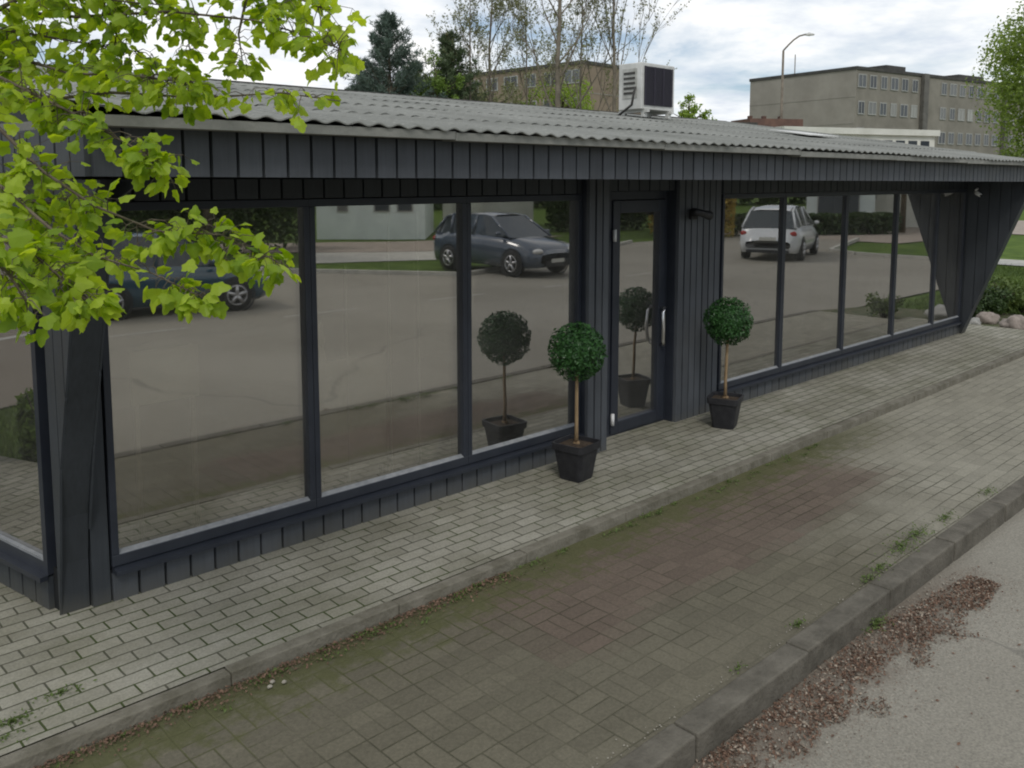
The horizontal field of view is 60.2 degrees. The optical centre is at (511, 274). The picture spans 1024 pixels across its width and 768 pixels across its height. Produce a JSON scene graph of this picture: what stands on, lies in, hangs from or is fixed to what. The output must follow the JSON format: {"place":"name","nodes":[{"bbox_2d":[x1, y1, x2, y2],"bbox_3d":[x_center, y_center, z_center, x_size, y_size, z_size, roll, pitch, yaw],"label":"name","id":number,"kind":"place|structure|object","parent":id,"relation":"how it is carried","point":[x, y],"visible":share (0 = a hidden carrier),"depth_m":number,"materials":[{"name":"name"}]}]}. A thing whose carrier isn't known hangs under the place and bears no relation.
{"place":"outdoors","nodes":[
{"label":"outdoors","id":0,"kind":"place"},
{"bbox_2d":[318,321,325,363],"bbox_3d":[-1.294,0.451,5.972,0.070,0.290,0.068,-6,8,-43],"label":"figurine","id":1,"kind":"object","parent":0,"point":[321,351],"visible":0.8,"depth_m":5.95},
{"bbox_2d":[0,324,1023,755],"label":"pavement","id":2,"kind":"structure","parent":0,"point":[138,646],"depth_m":5.49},
{"bbox_2d":[547,321,608,482],"bbox_3d":[0.507,0.995,7.010,0.483,1.267,0.489,5,8,38],"label":"potted topiary","id":3,"kind":"object","parent":2,"relation":"on","point":[577,353],"visible":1,"depth_m":6.92,"materials":[{"name":"plant"}]},
{"bbox_2d":[702,296,753,429],"bbox_3d":[2.058,0.834,8.508,0.500,1.267,0.483,3,7,26],"label":"potted topiary","id":4,"kind":"object","parent":2,"relation":"on","point":[727,322],"visible":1,"depth_m":8.40,"materials":[{"name":"plant"}]},
{"bbox_2d":[0,210,1023,756],"bbox_3d":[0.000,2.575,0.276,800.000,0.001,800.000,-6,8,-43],"label":"ground","id":5,"kind":"structure","parent":0,"point":[1014,248],"depth_m":25.15,"materials":[{"name":"green plant"}]},
{"bbox_2d":[0,0,369,347],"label":"maple tree","id":6,"kind":"object","parent":5,"relation":"on","point":[29,218],"visible":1,"depth_m":2.95,"materials":[{"name":"green plant"}]},
{"bbox_2d":[345,72,370,91],"bbox_3d":[-6.933,-5.422,40.224,5.301,7.773,4.546,0,6,3],"label":"pine tree","id":7,"kind":"object","parent":5,"relation":"on","point":[353,87],"visible":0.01,"depth_m":39.32,"materials":[{"name":"green plant"}]},
{"bbox_2d":[343,10,447,97],"bbox_3d":[-4.902,-6.157,37.113,6.521,9.898,5.604,-1,6,-5],"label":"pine tree","id":8,"kind":"object","parent":5,"relation":"on","point":[386,41],"visible":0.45,"depth_m":36.53,"materials":[{"name":"green plant"}]},
{"bbox_2d":[400,58,434,95],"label":"pine tree","id":9,"kind":"object","parent":5,"relation":"on","point":[419,71],"visible":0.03,"depth_m":41.74,"materials":[{"name":"green plant"}]},
{"bbox_2d":[410,50,464,98],"bbox_3d":[-3.349,-5.475,38.507,2.474,8.241,2.654,-1,6,-10],"label":"leafy tree","id":10,"kind":"object","parent":5,"relation":"on","point":[437,80],"visible":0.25,"depth_m":37.54,"materials":[{"name":"green plant"}]},
{"bbox_2d":[413,30,490,100],"bbox_3d":[-2.670,-6.164,39.226,5.562,9.460,5.434,-6,8,-43],"label":"pine tree","id":11,"kind":"object","parent":5,"relation":"on","point":[444,63],"visible":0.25,"depth_m":38.77,"materials":[{"name":"green plant"}]},
{"bbox_2d":[412,0,505,101],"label":"bare tree","id":12,"kind":"object","parent":5,"relation":"on","point":[470,19],"visible":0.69,"depth_m":39.21,"materials":[{"name":"brown plant"}]},
{"bbox_2d":[344,60,640,113],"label":"apartment block","id":13,"kind":"structure","parent":5,"relation":"on","point":[595,94],"depth_m":96.32,"materials":[{"name":"brown brick"}]},
{"bbox_2d":[486,78,497,91],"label":"window","id":14,"kind":"structure","parent":13,"relation":"in","point":[496,89],"depth_m":101.81,"materials":[{"name":"grey glass"}]},
{"bbox_2d":[504,75,517,88],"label":"window","id":15,"kind":"structure","parent":13,"relation":"in","point":[516,80],"depth_m":99.88,"materials":[{"name":"grey glass"}]},
{"bbox_2d":[525,73,535,87],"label":"window","id":16,"kind":"structure","parent":13,"relation":"in","point":[530,84],"depth_m":97.88,"materials":[{"name":"grey glass"}]},
{"bbox_2d":[544,71,554,85],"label":"window","id":17,"kind":"structure","parent":13,"relation":"in","point":[552,71],"depth_m":96.01,"materials":[{"name":"grey glass"}]},
{"bbox_2d":[564,69,579,83],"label":"window","id":18,"kind":"structure","parent":13,"relation":"in","point":[571,75],"depth_m":93.89,"materials":[{"name":"grey glass"}]},
{"bbox_2d":[471,82,532,103],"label":"shrub","id":19,"kind":"object","parent":5,"relation":"on","point":[495,98],"visible":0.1,"depth_m":46.92,"materials":[{"name":"green plant"}]},
{"bbox_2d":[458,0,554,103],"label":"bare tree","id":20,"kind":"object","parent":5,"relation":"on","point":[505,51],"visible":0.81,"depth_m":40.87,"materials":[{"name":"brown plant"}]},
{"bbox_2d":[0,65,1023,614],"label":"shop building","id":21,"kind":"structure","parent":5,"relation":"on","point":[480,249],"depth_m":7.19,"materials":[{"name":"black wood"}]},
{"bbox_2d":[0,204,56,574],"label":"window","id":22,"kind":"structure","parent":21,"relation":"in","point":[27,523],"depth_m":4.95,"materials":[{"name":"clear glass"}]},
{"bbox_2d":[129,343,199,542],"bbox_3d":[-2.076,1.109,5.322,0.400,1.360,0.300,-6,8,-43],"label":"display board","id":23,"kind":"object","parent":21,"relation":"on","point":[158,375],"visible":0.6,"depth_m":5.24,"materials":[{"name":"silver metal"}]},
{"bbox_2d":[101,199,315,566],"bbox_3d":[-1.802,0.578,5.339,1.308,2.048,0.090,-6,8,-43],"label":"window","id":24,"kind":"structure","parent":21,"relation":"in","point":[118,556],"depth_m":5.44,"materials":[{"name":"black metal"}]},
{"bbox_2d":[318,356,357,455],"bbox_3d":[-1.134,1.133,6.226,0.560,1.120,0.300,-6,8,-43],"label":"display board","id":25,"kind":"object","parent":21,"relation":"on","point":[332,384],"visible":0.23,"depth_m":6.05,"materials":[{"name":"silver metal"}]},
{"bbox_2d":[309,196,467,507],"bbox_3d":[-0.846,0.481,6.243,1.327,2.048,0.090,-6,8,-43],"label":"window","id":26,"kind":"structure","parent":21,"relation":"in","point":[403,415],"depth_m":6.34,"materials":[{"name":"clear glass"}]},
{"bbox_2d":[467,194,581,463],"bbox_3d":[0.099,0.385,7.136,1.276,2.048,0.090,-6,8,-43],"label":"window","id":27,"kind":"structure","parent":21,"relation":"in","point":[524,252],"depth_m":7.12,"materials":[{"name":"clear glass"}]},
{"bbox_2d":[609,199,665,433],"bbox_3d":[1.172,0.376,8.366,0.793,2.161,0.237,-6,8,-43],"label":"door","id":28,"kind":"structure","parent":21,"relation":"in","point":[637,318],"depth_m":8.41,"materials":[{"name":"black glass"}]},
{"bbox_2d":[618,62,673,118],"bbox_3d":[1.929,-2.683,12.949,0.928,0.765,0.520,-6,8,-43],"label":"air conditioner","id":29,"kind":"object","parent":21,"relation":"on","point":[646,89],"visible":0.99,"depth_m":12.76,"materials":[{"name":"white paint"}]},
{"bbox_2d":[689,208,713,219],"bbox_3d":[1.812,-0.589,8.547,0.274,0.125,0.163,-6,8,-43],"label":"wall lamp","id":30,"kind":"object","parent":21,"relation":"attached to","point":[694,213],"visible":1,"depth_m":8.52,"materials":[{"name":"black plastic"}]},
{"bbox_2d":[716,193,785,389],"bbox_3d":[2.561,0.142,9.499,1.227,2.028,0.080,-6,8,-43],"label":"window","id":31,"kind":"structure","parent":21,"relation":"in","point":[752,229],"depth_m":9.57,"materials":[{"name":"clear glass"}]},
{"bbox_2d":[770,129,837,136],"bbox_3d":[4.063,-1.966,12.277,0.800,0.108,0.600,-6,8,-43],"label":"metal sheet","id":32,"kind":"object","parent":21,"relation":"on","point":[806,133],"visible":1,"depth_m":12.14,"materials":[{"name":"grey metal"}]},
{"bbox_2d":[780,191,847,371],"bbox_3d":[3.548,0.042,10.432,1.491,2.028,0.080,-6,8,-43],"label":"window","id":33,"kind":"structure","parent":21,"relation":"in","point":[815,232],"depth_m":10.42,"materials":[{"name":"clear glass"}]},
{"bbox_2d":[842,191,898,353],"bbox_3d":[4.621,-0.067,11.447,1.468,2.028,0.080,-6,8,-43],"label":"window","id":34,"kind":"structure","parent":21,"relation":"in","point":[872,216],"depth_m":11.44,"materials":[{"name":"clear glass"}]},
{"bbox_2d":[892,190,938,339],"bbox_3d":[5.651,-0.171,12.419,1.368,2.028,0.080,-6,8,-43],"label":"window","id":35,"kind":"structure","parent":21,"relation":"in","point":[917,228],"depth_m":12.43,"materials":[{"name":"clear glass"}]},
{"bbox_2d":[932,189,966,327],"bbox_3d":[6.531,-0.260,13.252,1.058,2.028,0.080,-6,8,-43],"label":"window","id":36,"kind":"structure","parent":21,"relation":"in","point":[952,202],"depth_m":13.28,"materials":[{"name":"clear glass"}]},
{"bbox_2d":[974,188,981,196],"bbox_3d":[7.023,-1.242,13.310,0.072,0.140,0.154,0,6,-1],"label":"security camera","id":37,"kind":"object","parent":21,"relation":"attached to","point":[977,193],"visible":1,"depth_m":13.30,"materials":[{"name":"white plastic"}]},
{"bbox_2d":[0,349,1023,767],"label":"step kerb","id":38,"kind":"structure","parent":5,"relation":"on","point":[132,715],"depth_m":4.95,"materials":[{"name":"concrete"}]},
{"bbox_2d":[495,0,584,106],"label":"bare tree","id":39,"kind":"object","parent":5,"relation":"on","point":[526,53],"visible":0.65,"depth_m":42.86,"materials":[{"name":"brown plant"}]},
{"bbox_2d":[521,77,595,109],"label":"shrub","id":40,"kind":"object","parent":5,"relation":"on","point":[569,99],"visible":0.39,"depth_m":44.81,"materials":[{"name":"green plant"}]},
{"bbox_2d":[505,0,657,108],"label":"bare tree","id":41,"kind":"object","parent":5,"relation":"on","point":[558,75],"visible":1,"depth_m":33.29,"materials":[{"name":"brown plant"}]},
{"bbox_2d":[529,0,676,111],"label":"bare tree","id":42,"kind":"object","parent":5,"relation":"on","point":[580,62],"visible":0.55,"depth_m":37.34,"materials":[{"name":"brown plant"}]},
{"bbox_2d":[573,0,689,111],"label":"bare tree","id":43,"kind":"object","parent":5,"relation":"on","point":[613,48],"visible":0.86,"depth_m":34.87,"materials":[{"name":"brown plant"}]},
{"bbox_2d":[674,92,716,119],"bbox_3d":[7.927,-4.690,38.925,2.077,6.592,2.002,-6,8,-43],"label":"leafy tree","id":44,"kind":"object","parent":5,"relation":"on","point":[693,110],"visible":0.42,"depth_m":38.51,"materials":[{"name":"green plant"}]},
{"bbox_2d":[737,122,757,124],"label":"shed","id":45,"kind":"structure","parent":5,"relation":"on","point":[754,123],"depth_m":50.32,"materials":[{"name":"grey metal"}]},
{"bbox_2d":[731,116,802,126],"bbox_3d":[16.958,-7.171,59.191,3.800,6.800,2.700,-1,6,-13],"label":"brick house","id":46,"kind":"structure","parent":5,"relation":"on","point":[764,121],"depth_m":57.65,"materials":[{"name":"brown brick"}]},
{"bbox_2d":[780,33,814,118],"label":"street lamp","id":47,"kind":"object","parent":5,"relation":"on","point":[782,83],"visible":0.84,"depth_m":58.24,"materials":[{"name":"grey metal"}]},
{"bbox_2d":[609,476,1023,767],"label":"road kerb","id":48,"kind":"structure","parent":5,"relation":"on","point":[700,731],"depth_m":4.64,"materials":[{"name":"concrete"}]},
{"bbox_2d":[749,54,1023,159],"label":"apartment block","id":49,"kind":"structure","parent":5,"relation":"on","point":[887,97],"depth_m":106.88,"materials":[{"name":"grey concrete"}]},
{"bbox_2d":[858,101,864,113],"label":"window","id":50,"kind":"structure","parent":49,"relation":"in","point":[861,104],"depth_m":100.83,"materials":[{"name":"grey glass"}]},
{"bbox_2d":[858,74,866,87],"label":"window","id":51,"kind":"structure","parent":49,"relation":"in","point":[862,78],"depth_m":100.52,"materials":[{"name":"grey glass"}]},
{"bbox_2d":[868,101,876,114],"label":"window","id":52,"kind":"structure","parent":49,"relation":"in","point":[872,106],"depth_m":101.97,"materials":[{"name":"grey glass"}]},
{"bbox_2d":[869,75,876,88],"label":"window","id":53,"kind":"structure","parent":49,"relation":"in","point":[873,78],"depth_m":101.65,"materials":[{"name":"grey glass"}]},
{"bbox_2d":[879,102,886,115],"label":"window","id":54,"kind":"structure","parent":49,"relation":"in","point":[883,106],"depth_m":103.10,"materials":[{"name":"grey glass"}]},
{"bbox_2d":[881,76,887,89],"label":"window","id":55,"kind":"structure","parent":49,"relation":"in","point":[884,79],"depth_m":102.77,"materials":[{"name":"grey glass"}]},
{"bbox_2d":[890,103,896,116],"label":"window","id":56,"kind":"structure","parent":49,"relation":"in","point":[893,108],"depth_m":104.24,"materials":[{"name":"grey glass"}]},
{"bbox_2d":[890,77,898,90],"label":"window","id":57,"kind":"structure","parent":49,"relation":"in","point":[894,86],"depth_m":103.96,"materials":[{"name":"grey glass"}]},
{"bbox_2d":[900,104,907,116],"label":"window","id":58,"kind":"structure","parent":49,"relation":"in","point":[903,107],"depth_m":105.42,"materials":[{"name":"grey"}]},
{"bbox_2d":[901,78,908,91],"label":"window","id":59,"kind":"structure","parent":49,"relation":"in","point":[905,82],"depth_m":105.06,"materials":[{"name":"grey glass"}]},
{"bbox_2d":[910,105,917,117],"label":"window","id":60,"kind":"structure","parent":49,"relation":"in","point":[913,113],"depth_m":106.50,"materials":[{"name":"grey glass"}]},
{"bbox_2d":[912,79,917,92],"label":"window","id":61,"kind":"structure","parent":49,"relation":"in","point":[914,82],"depth_m":106.19,"materials":[{"name":"grey glass"}]},
{"bbox_2d":[938,132,945,143],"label":"window","id":62,"kind":"structure","parent":49,"relation":"in","point":[941,139],"depth_m":110.29,"materials":[{"name":"grey glass"}]},
{"bbox_2d":[939,107,945,119],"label":"window","id":63,"kind":"structure","parent":49,"relation":"in","point":[942,116],"depth_m":109.91,"materials":[{"name":"grey glass"}]},
{"bbox_2d":[941,83,946,94],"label":"window","id":64,"kind":"structure","parent":49,"relation":"in","point":[943,85],"depth_m":109.59,"materials":[{"name":"grey"}]},
{"bbox_2d":[947,132,953,144],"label":"window","id":65,"kind":"structure","parent":49,"relation":"in","point":[950,134],"depth_m":111.42,"materials":[{"name":"grey"}]},
{"bbox_2d":[949,108,954,119],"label":"window","id":66,"kind":"structure","parent":49,"relation":"in","point":[952,110],"depth_m":111.06,"materials":[{"name":"grey glass"}]},
{"bbox_2d":[949,83,956,95],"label":"window","id":67,"kind":"structure","parent":49,"relation":"in","point":[953,87],"depth_m":110.75,"materials":[{"name":"grey glass"}]},
{"bbox_2d":[957,133,962,144],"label":"window","id":68,"kind":"structure","parent":49,"relation":"in","point":[959,135],"depth_m":112.54,"materials":[{"name":"grey glass"}]},
{"bbox_2d":[957,109,964,120],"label":"window","id":69,"kind":"structure","parent":49,"relation":"in","point":[961,112],"depth_m":112.22,"materials":[{"name":"grey"}]},
{"bbox_2d":[959,85,965,96],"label":"window","id":70,"kind":"structure","parent":49,"relation":"in","point":[962,90],"depth_m":111.87,"materials":[{"name":"grey glass"}]},
{"bbox_2d":[965,133,972,144],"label":"window","id":71,"kind":"structure","parent":49,"relation":"in","point":[968,138],"depth_m":113.65,"materials":[{"name":"grey glass"}]},
{"bbox_2d":[967,109,972,121],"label":"window","id":72,"kind":"structure","parent":49,"relation":"in","point":[969,112],"depth_m":113.34,"materials":[{"name":"grey glass"}]},
{"bbox_2d":[968,86,973,97],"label":"window","id":73,"kind":"structure","parent":49,"relation":"in","point":[971,88],"depth_m":113.01,"materials":[{"name":"grey glass"}]},
{"bbox_2d":[974,134,980,145],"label":"window","id":74,"kind":"structure","parent":49,"relation":"in","point":[977,136],"depth_m":114.81,"materials":[{"name":"grey glass"}]},
{"bbox_2d":[976,110,981,121],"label":"window","id":75,"kind":"structure","parent":49,"relation":"in","point":[979,116],"depth_m":114.53,"materials":[{"name":"grey glass"}]},
{"bbox_2d":[976,86,983,98],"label":"window","id":76,"kind":"structure","parent":49,"relation":"in","point":[980,92],"depth_m":114.09,"materials":[{"name":"grey glass"}]},
{"bbox_2d":[983,134,988,145],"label":"window","id":77,"kind":"structure","parent":49,"relation":"in","point":[986,136],"depth_m":115.95,"materials":[{"name":"grey glass"}]},
{"bbox_2d":[984,111,990,122],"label":"window","id":78,"kind":"structure","parent":49,"relation":"in","point":[986,117],"depth_m":115.55,"materials":[{"name":"grey glass"}]},
{"bbox_2d":[991,135,997,145],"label":"window","id":79,"kind":"structure","parent":49,"relation":"in","point":[995,137],"depth_m":117.06,"materials":[{"name":"grey glass"}]},
{"bbox_2d":[964,0,1023,161],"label":"leafy tree","id":80,"kind":"object","parent":5,"relation":"on","point":[1014,60],"visible":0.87,"depth_m":22.55,"materials":[{"name":"green plant"}]},
{"bbox_2d":[981,313,1023,326],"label":"planting bed","id":81,"kind":"object","parent":5,"relation":"on","point":[1003,315],"depth_m":16.16,"materials":[{"name":"soil"}]},
{"bbox_2d":[969,317,980,324],"bbox_3d":[7.852,0.836,15.064,0.273,0.222,0.324,3,7,25],"label":"stone","id":82,"kind":"object","parent":81,"relation":"on","point":[975,320],"visible":0.44,"depth_m":14.95,"materials":[{"name":"grey stone"}]},
{"bbox_2d":[976,312,999,323],"bbox_3d":[8.347,0.769,15.489,0.417,0.258,0.388,-6,8,-43],"label":"stone","id":83,"kind":"object","parent":81,"relation":"on","point":[988,318],"visible":0.69,"depth_m":15.35,"materials":[{"name":"beige stone"}]},
{"bbox_2d":[972,284,1015,317],"bbox_3d":[8.432,0.462,16.367,1.474,0.673,1.435,-6,8,-43],"label":"shrub","id":84,"kind":"object","parent":81,"relation":"on","point":[996,302],"visible":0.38,"depth_m":15.96,"materials":[{"name":"green plant"}]},
{"bbox_2d":[999,315,1023,329],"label":"stone","id":85,"kind":"object","parent":81,"relation":"on","point":[1014,321],"visible":0.56,"depth_m":14.47,"materials":[{"name":"beige stone"}]},
{"bbox_2d":[985,275,1023,313],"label":"shrub","id":86,"kind":"object","parent":5,"relation":"on","point":[1018,291],"visible":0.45,"depth_m":16.73,"materials":[{"name":"green plant"}]},
{"bbox_2d":[0,0,1023,121],"label":"sky","id":87,"kind":"structure","parent":0,"point":[715,47],"materials":[{"name":"white"}]},
{"bbox_2d":[39,356,1023,767],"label":"pavement","id":88,"kind":"structure","parent":0,"point":[591,652],"depth_m":4.85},
{"bbox_2d":[33,571,518,767],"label":"leaf debris","id":89,"kind":"object","parent":88,"relation":"on","point":[53,761],"visible":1,"depth_m":4.29,"materials":[{"name":"plant"}]},
{"bbox_2d":[0,443,999,767],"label":"weeds","id":90,"kind":"object","parent":88,"relation":"on","point":[874,619],"visible":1,"depth_m":5.16,"materials":[{"name":"green plant"}]},
{"bbox_2d":[267,475,1019,767],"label":"grit","id":91,"kind":"object","parent":88,"relation":"on","point":[272,681],"visible":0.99,"depth_m":4.38,"materials":[{"name":"grey gravel"}]},
{"bbox_2d":[693,508,1023,767],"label":"road","id":92,"kind":"structure","parent":0,"point":[991,728],"depth_m":4.41,"materials":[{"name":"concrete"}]},
{"bbox_2d":[692,565,1023,767],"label":"leaf litter","id":93,"kind":"object","parent":92,"relation":"on","point":[723,752],"visible":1,"depth_m":4.62,"materials":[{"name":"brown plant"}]},
{"bbox_2d":[739,566,1021,767],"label":"scattered leaves","id":94,"kind":"object","parent":92,"relation":"on","point":[958,743],"visible":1,"depth_m":4.36,"materials":[{"name":"brown plant"}]},
{"bbox_2d":[991,264,1023,314],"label":"grass","id":95,"kind":"structure","parent":0,"point":[1010,274],"depth_m":24.32,"materials":[{"name":"green plant"}]},
{"bbox_2d":[998,259,1023,265],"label":"path","id":96,"kind":"structure","parent":0,"point":[1011,262],"depth_m":27.52,"materials":[{"name":"grey concrete"}]},
{"bbox_2d":[1012,220,1023,234],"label":"paved yard","id":97,"kind":"structure","parent":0,"point":[1019,228],"depth_m":46.74,"materials":[{"name":"grey concrete"}]},
{"bbox_2d":[780,126,939,146],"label":"flat roofed house","id":98,"kind":"structure","parent":97,"relation":"on","point":[918,137],"depth_m":51.66,"materials":[{"name":"white paint"}]},
{"bbox_2d":[908,141,916,144],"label":"window","id":99,"kind":"structure","parent":98,"relation":"in","point":[909,142],"depth_m":52.53,"materials":[{"name":"grey glass"}]},
{"bbox_2d":[921,141,929,145],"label":"window","id":100,"kind":"structure","parent":98,"relation":"in","point":[923,143],"depth_m":52.88,"materials":[{"name":"grey glass"}]}
]}

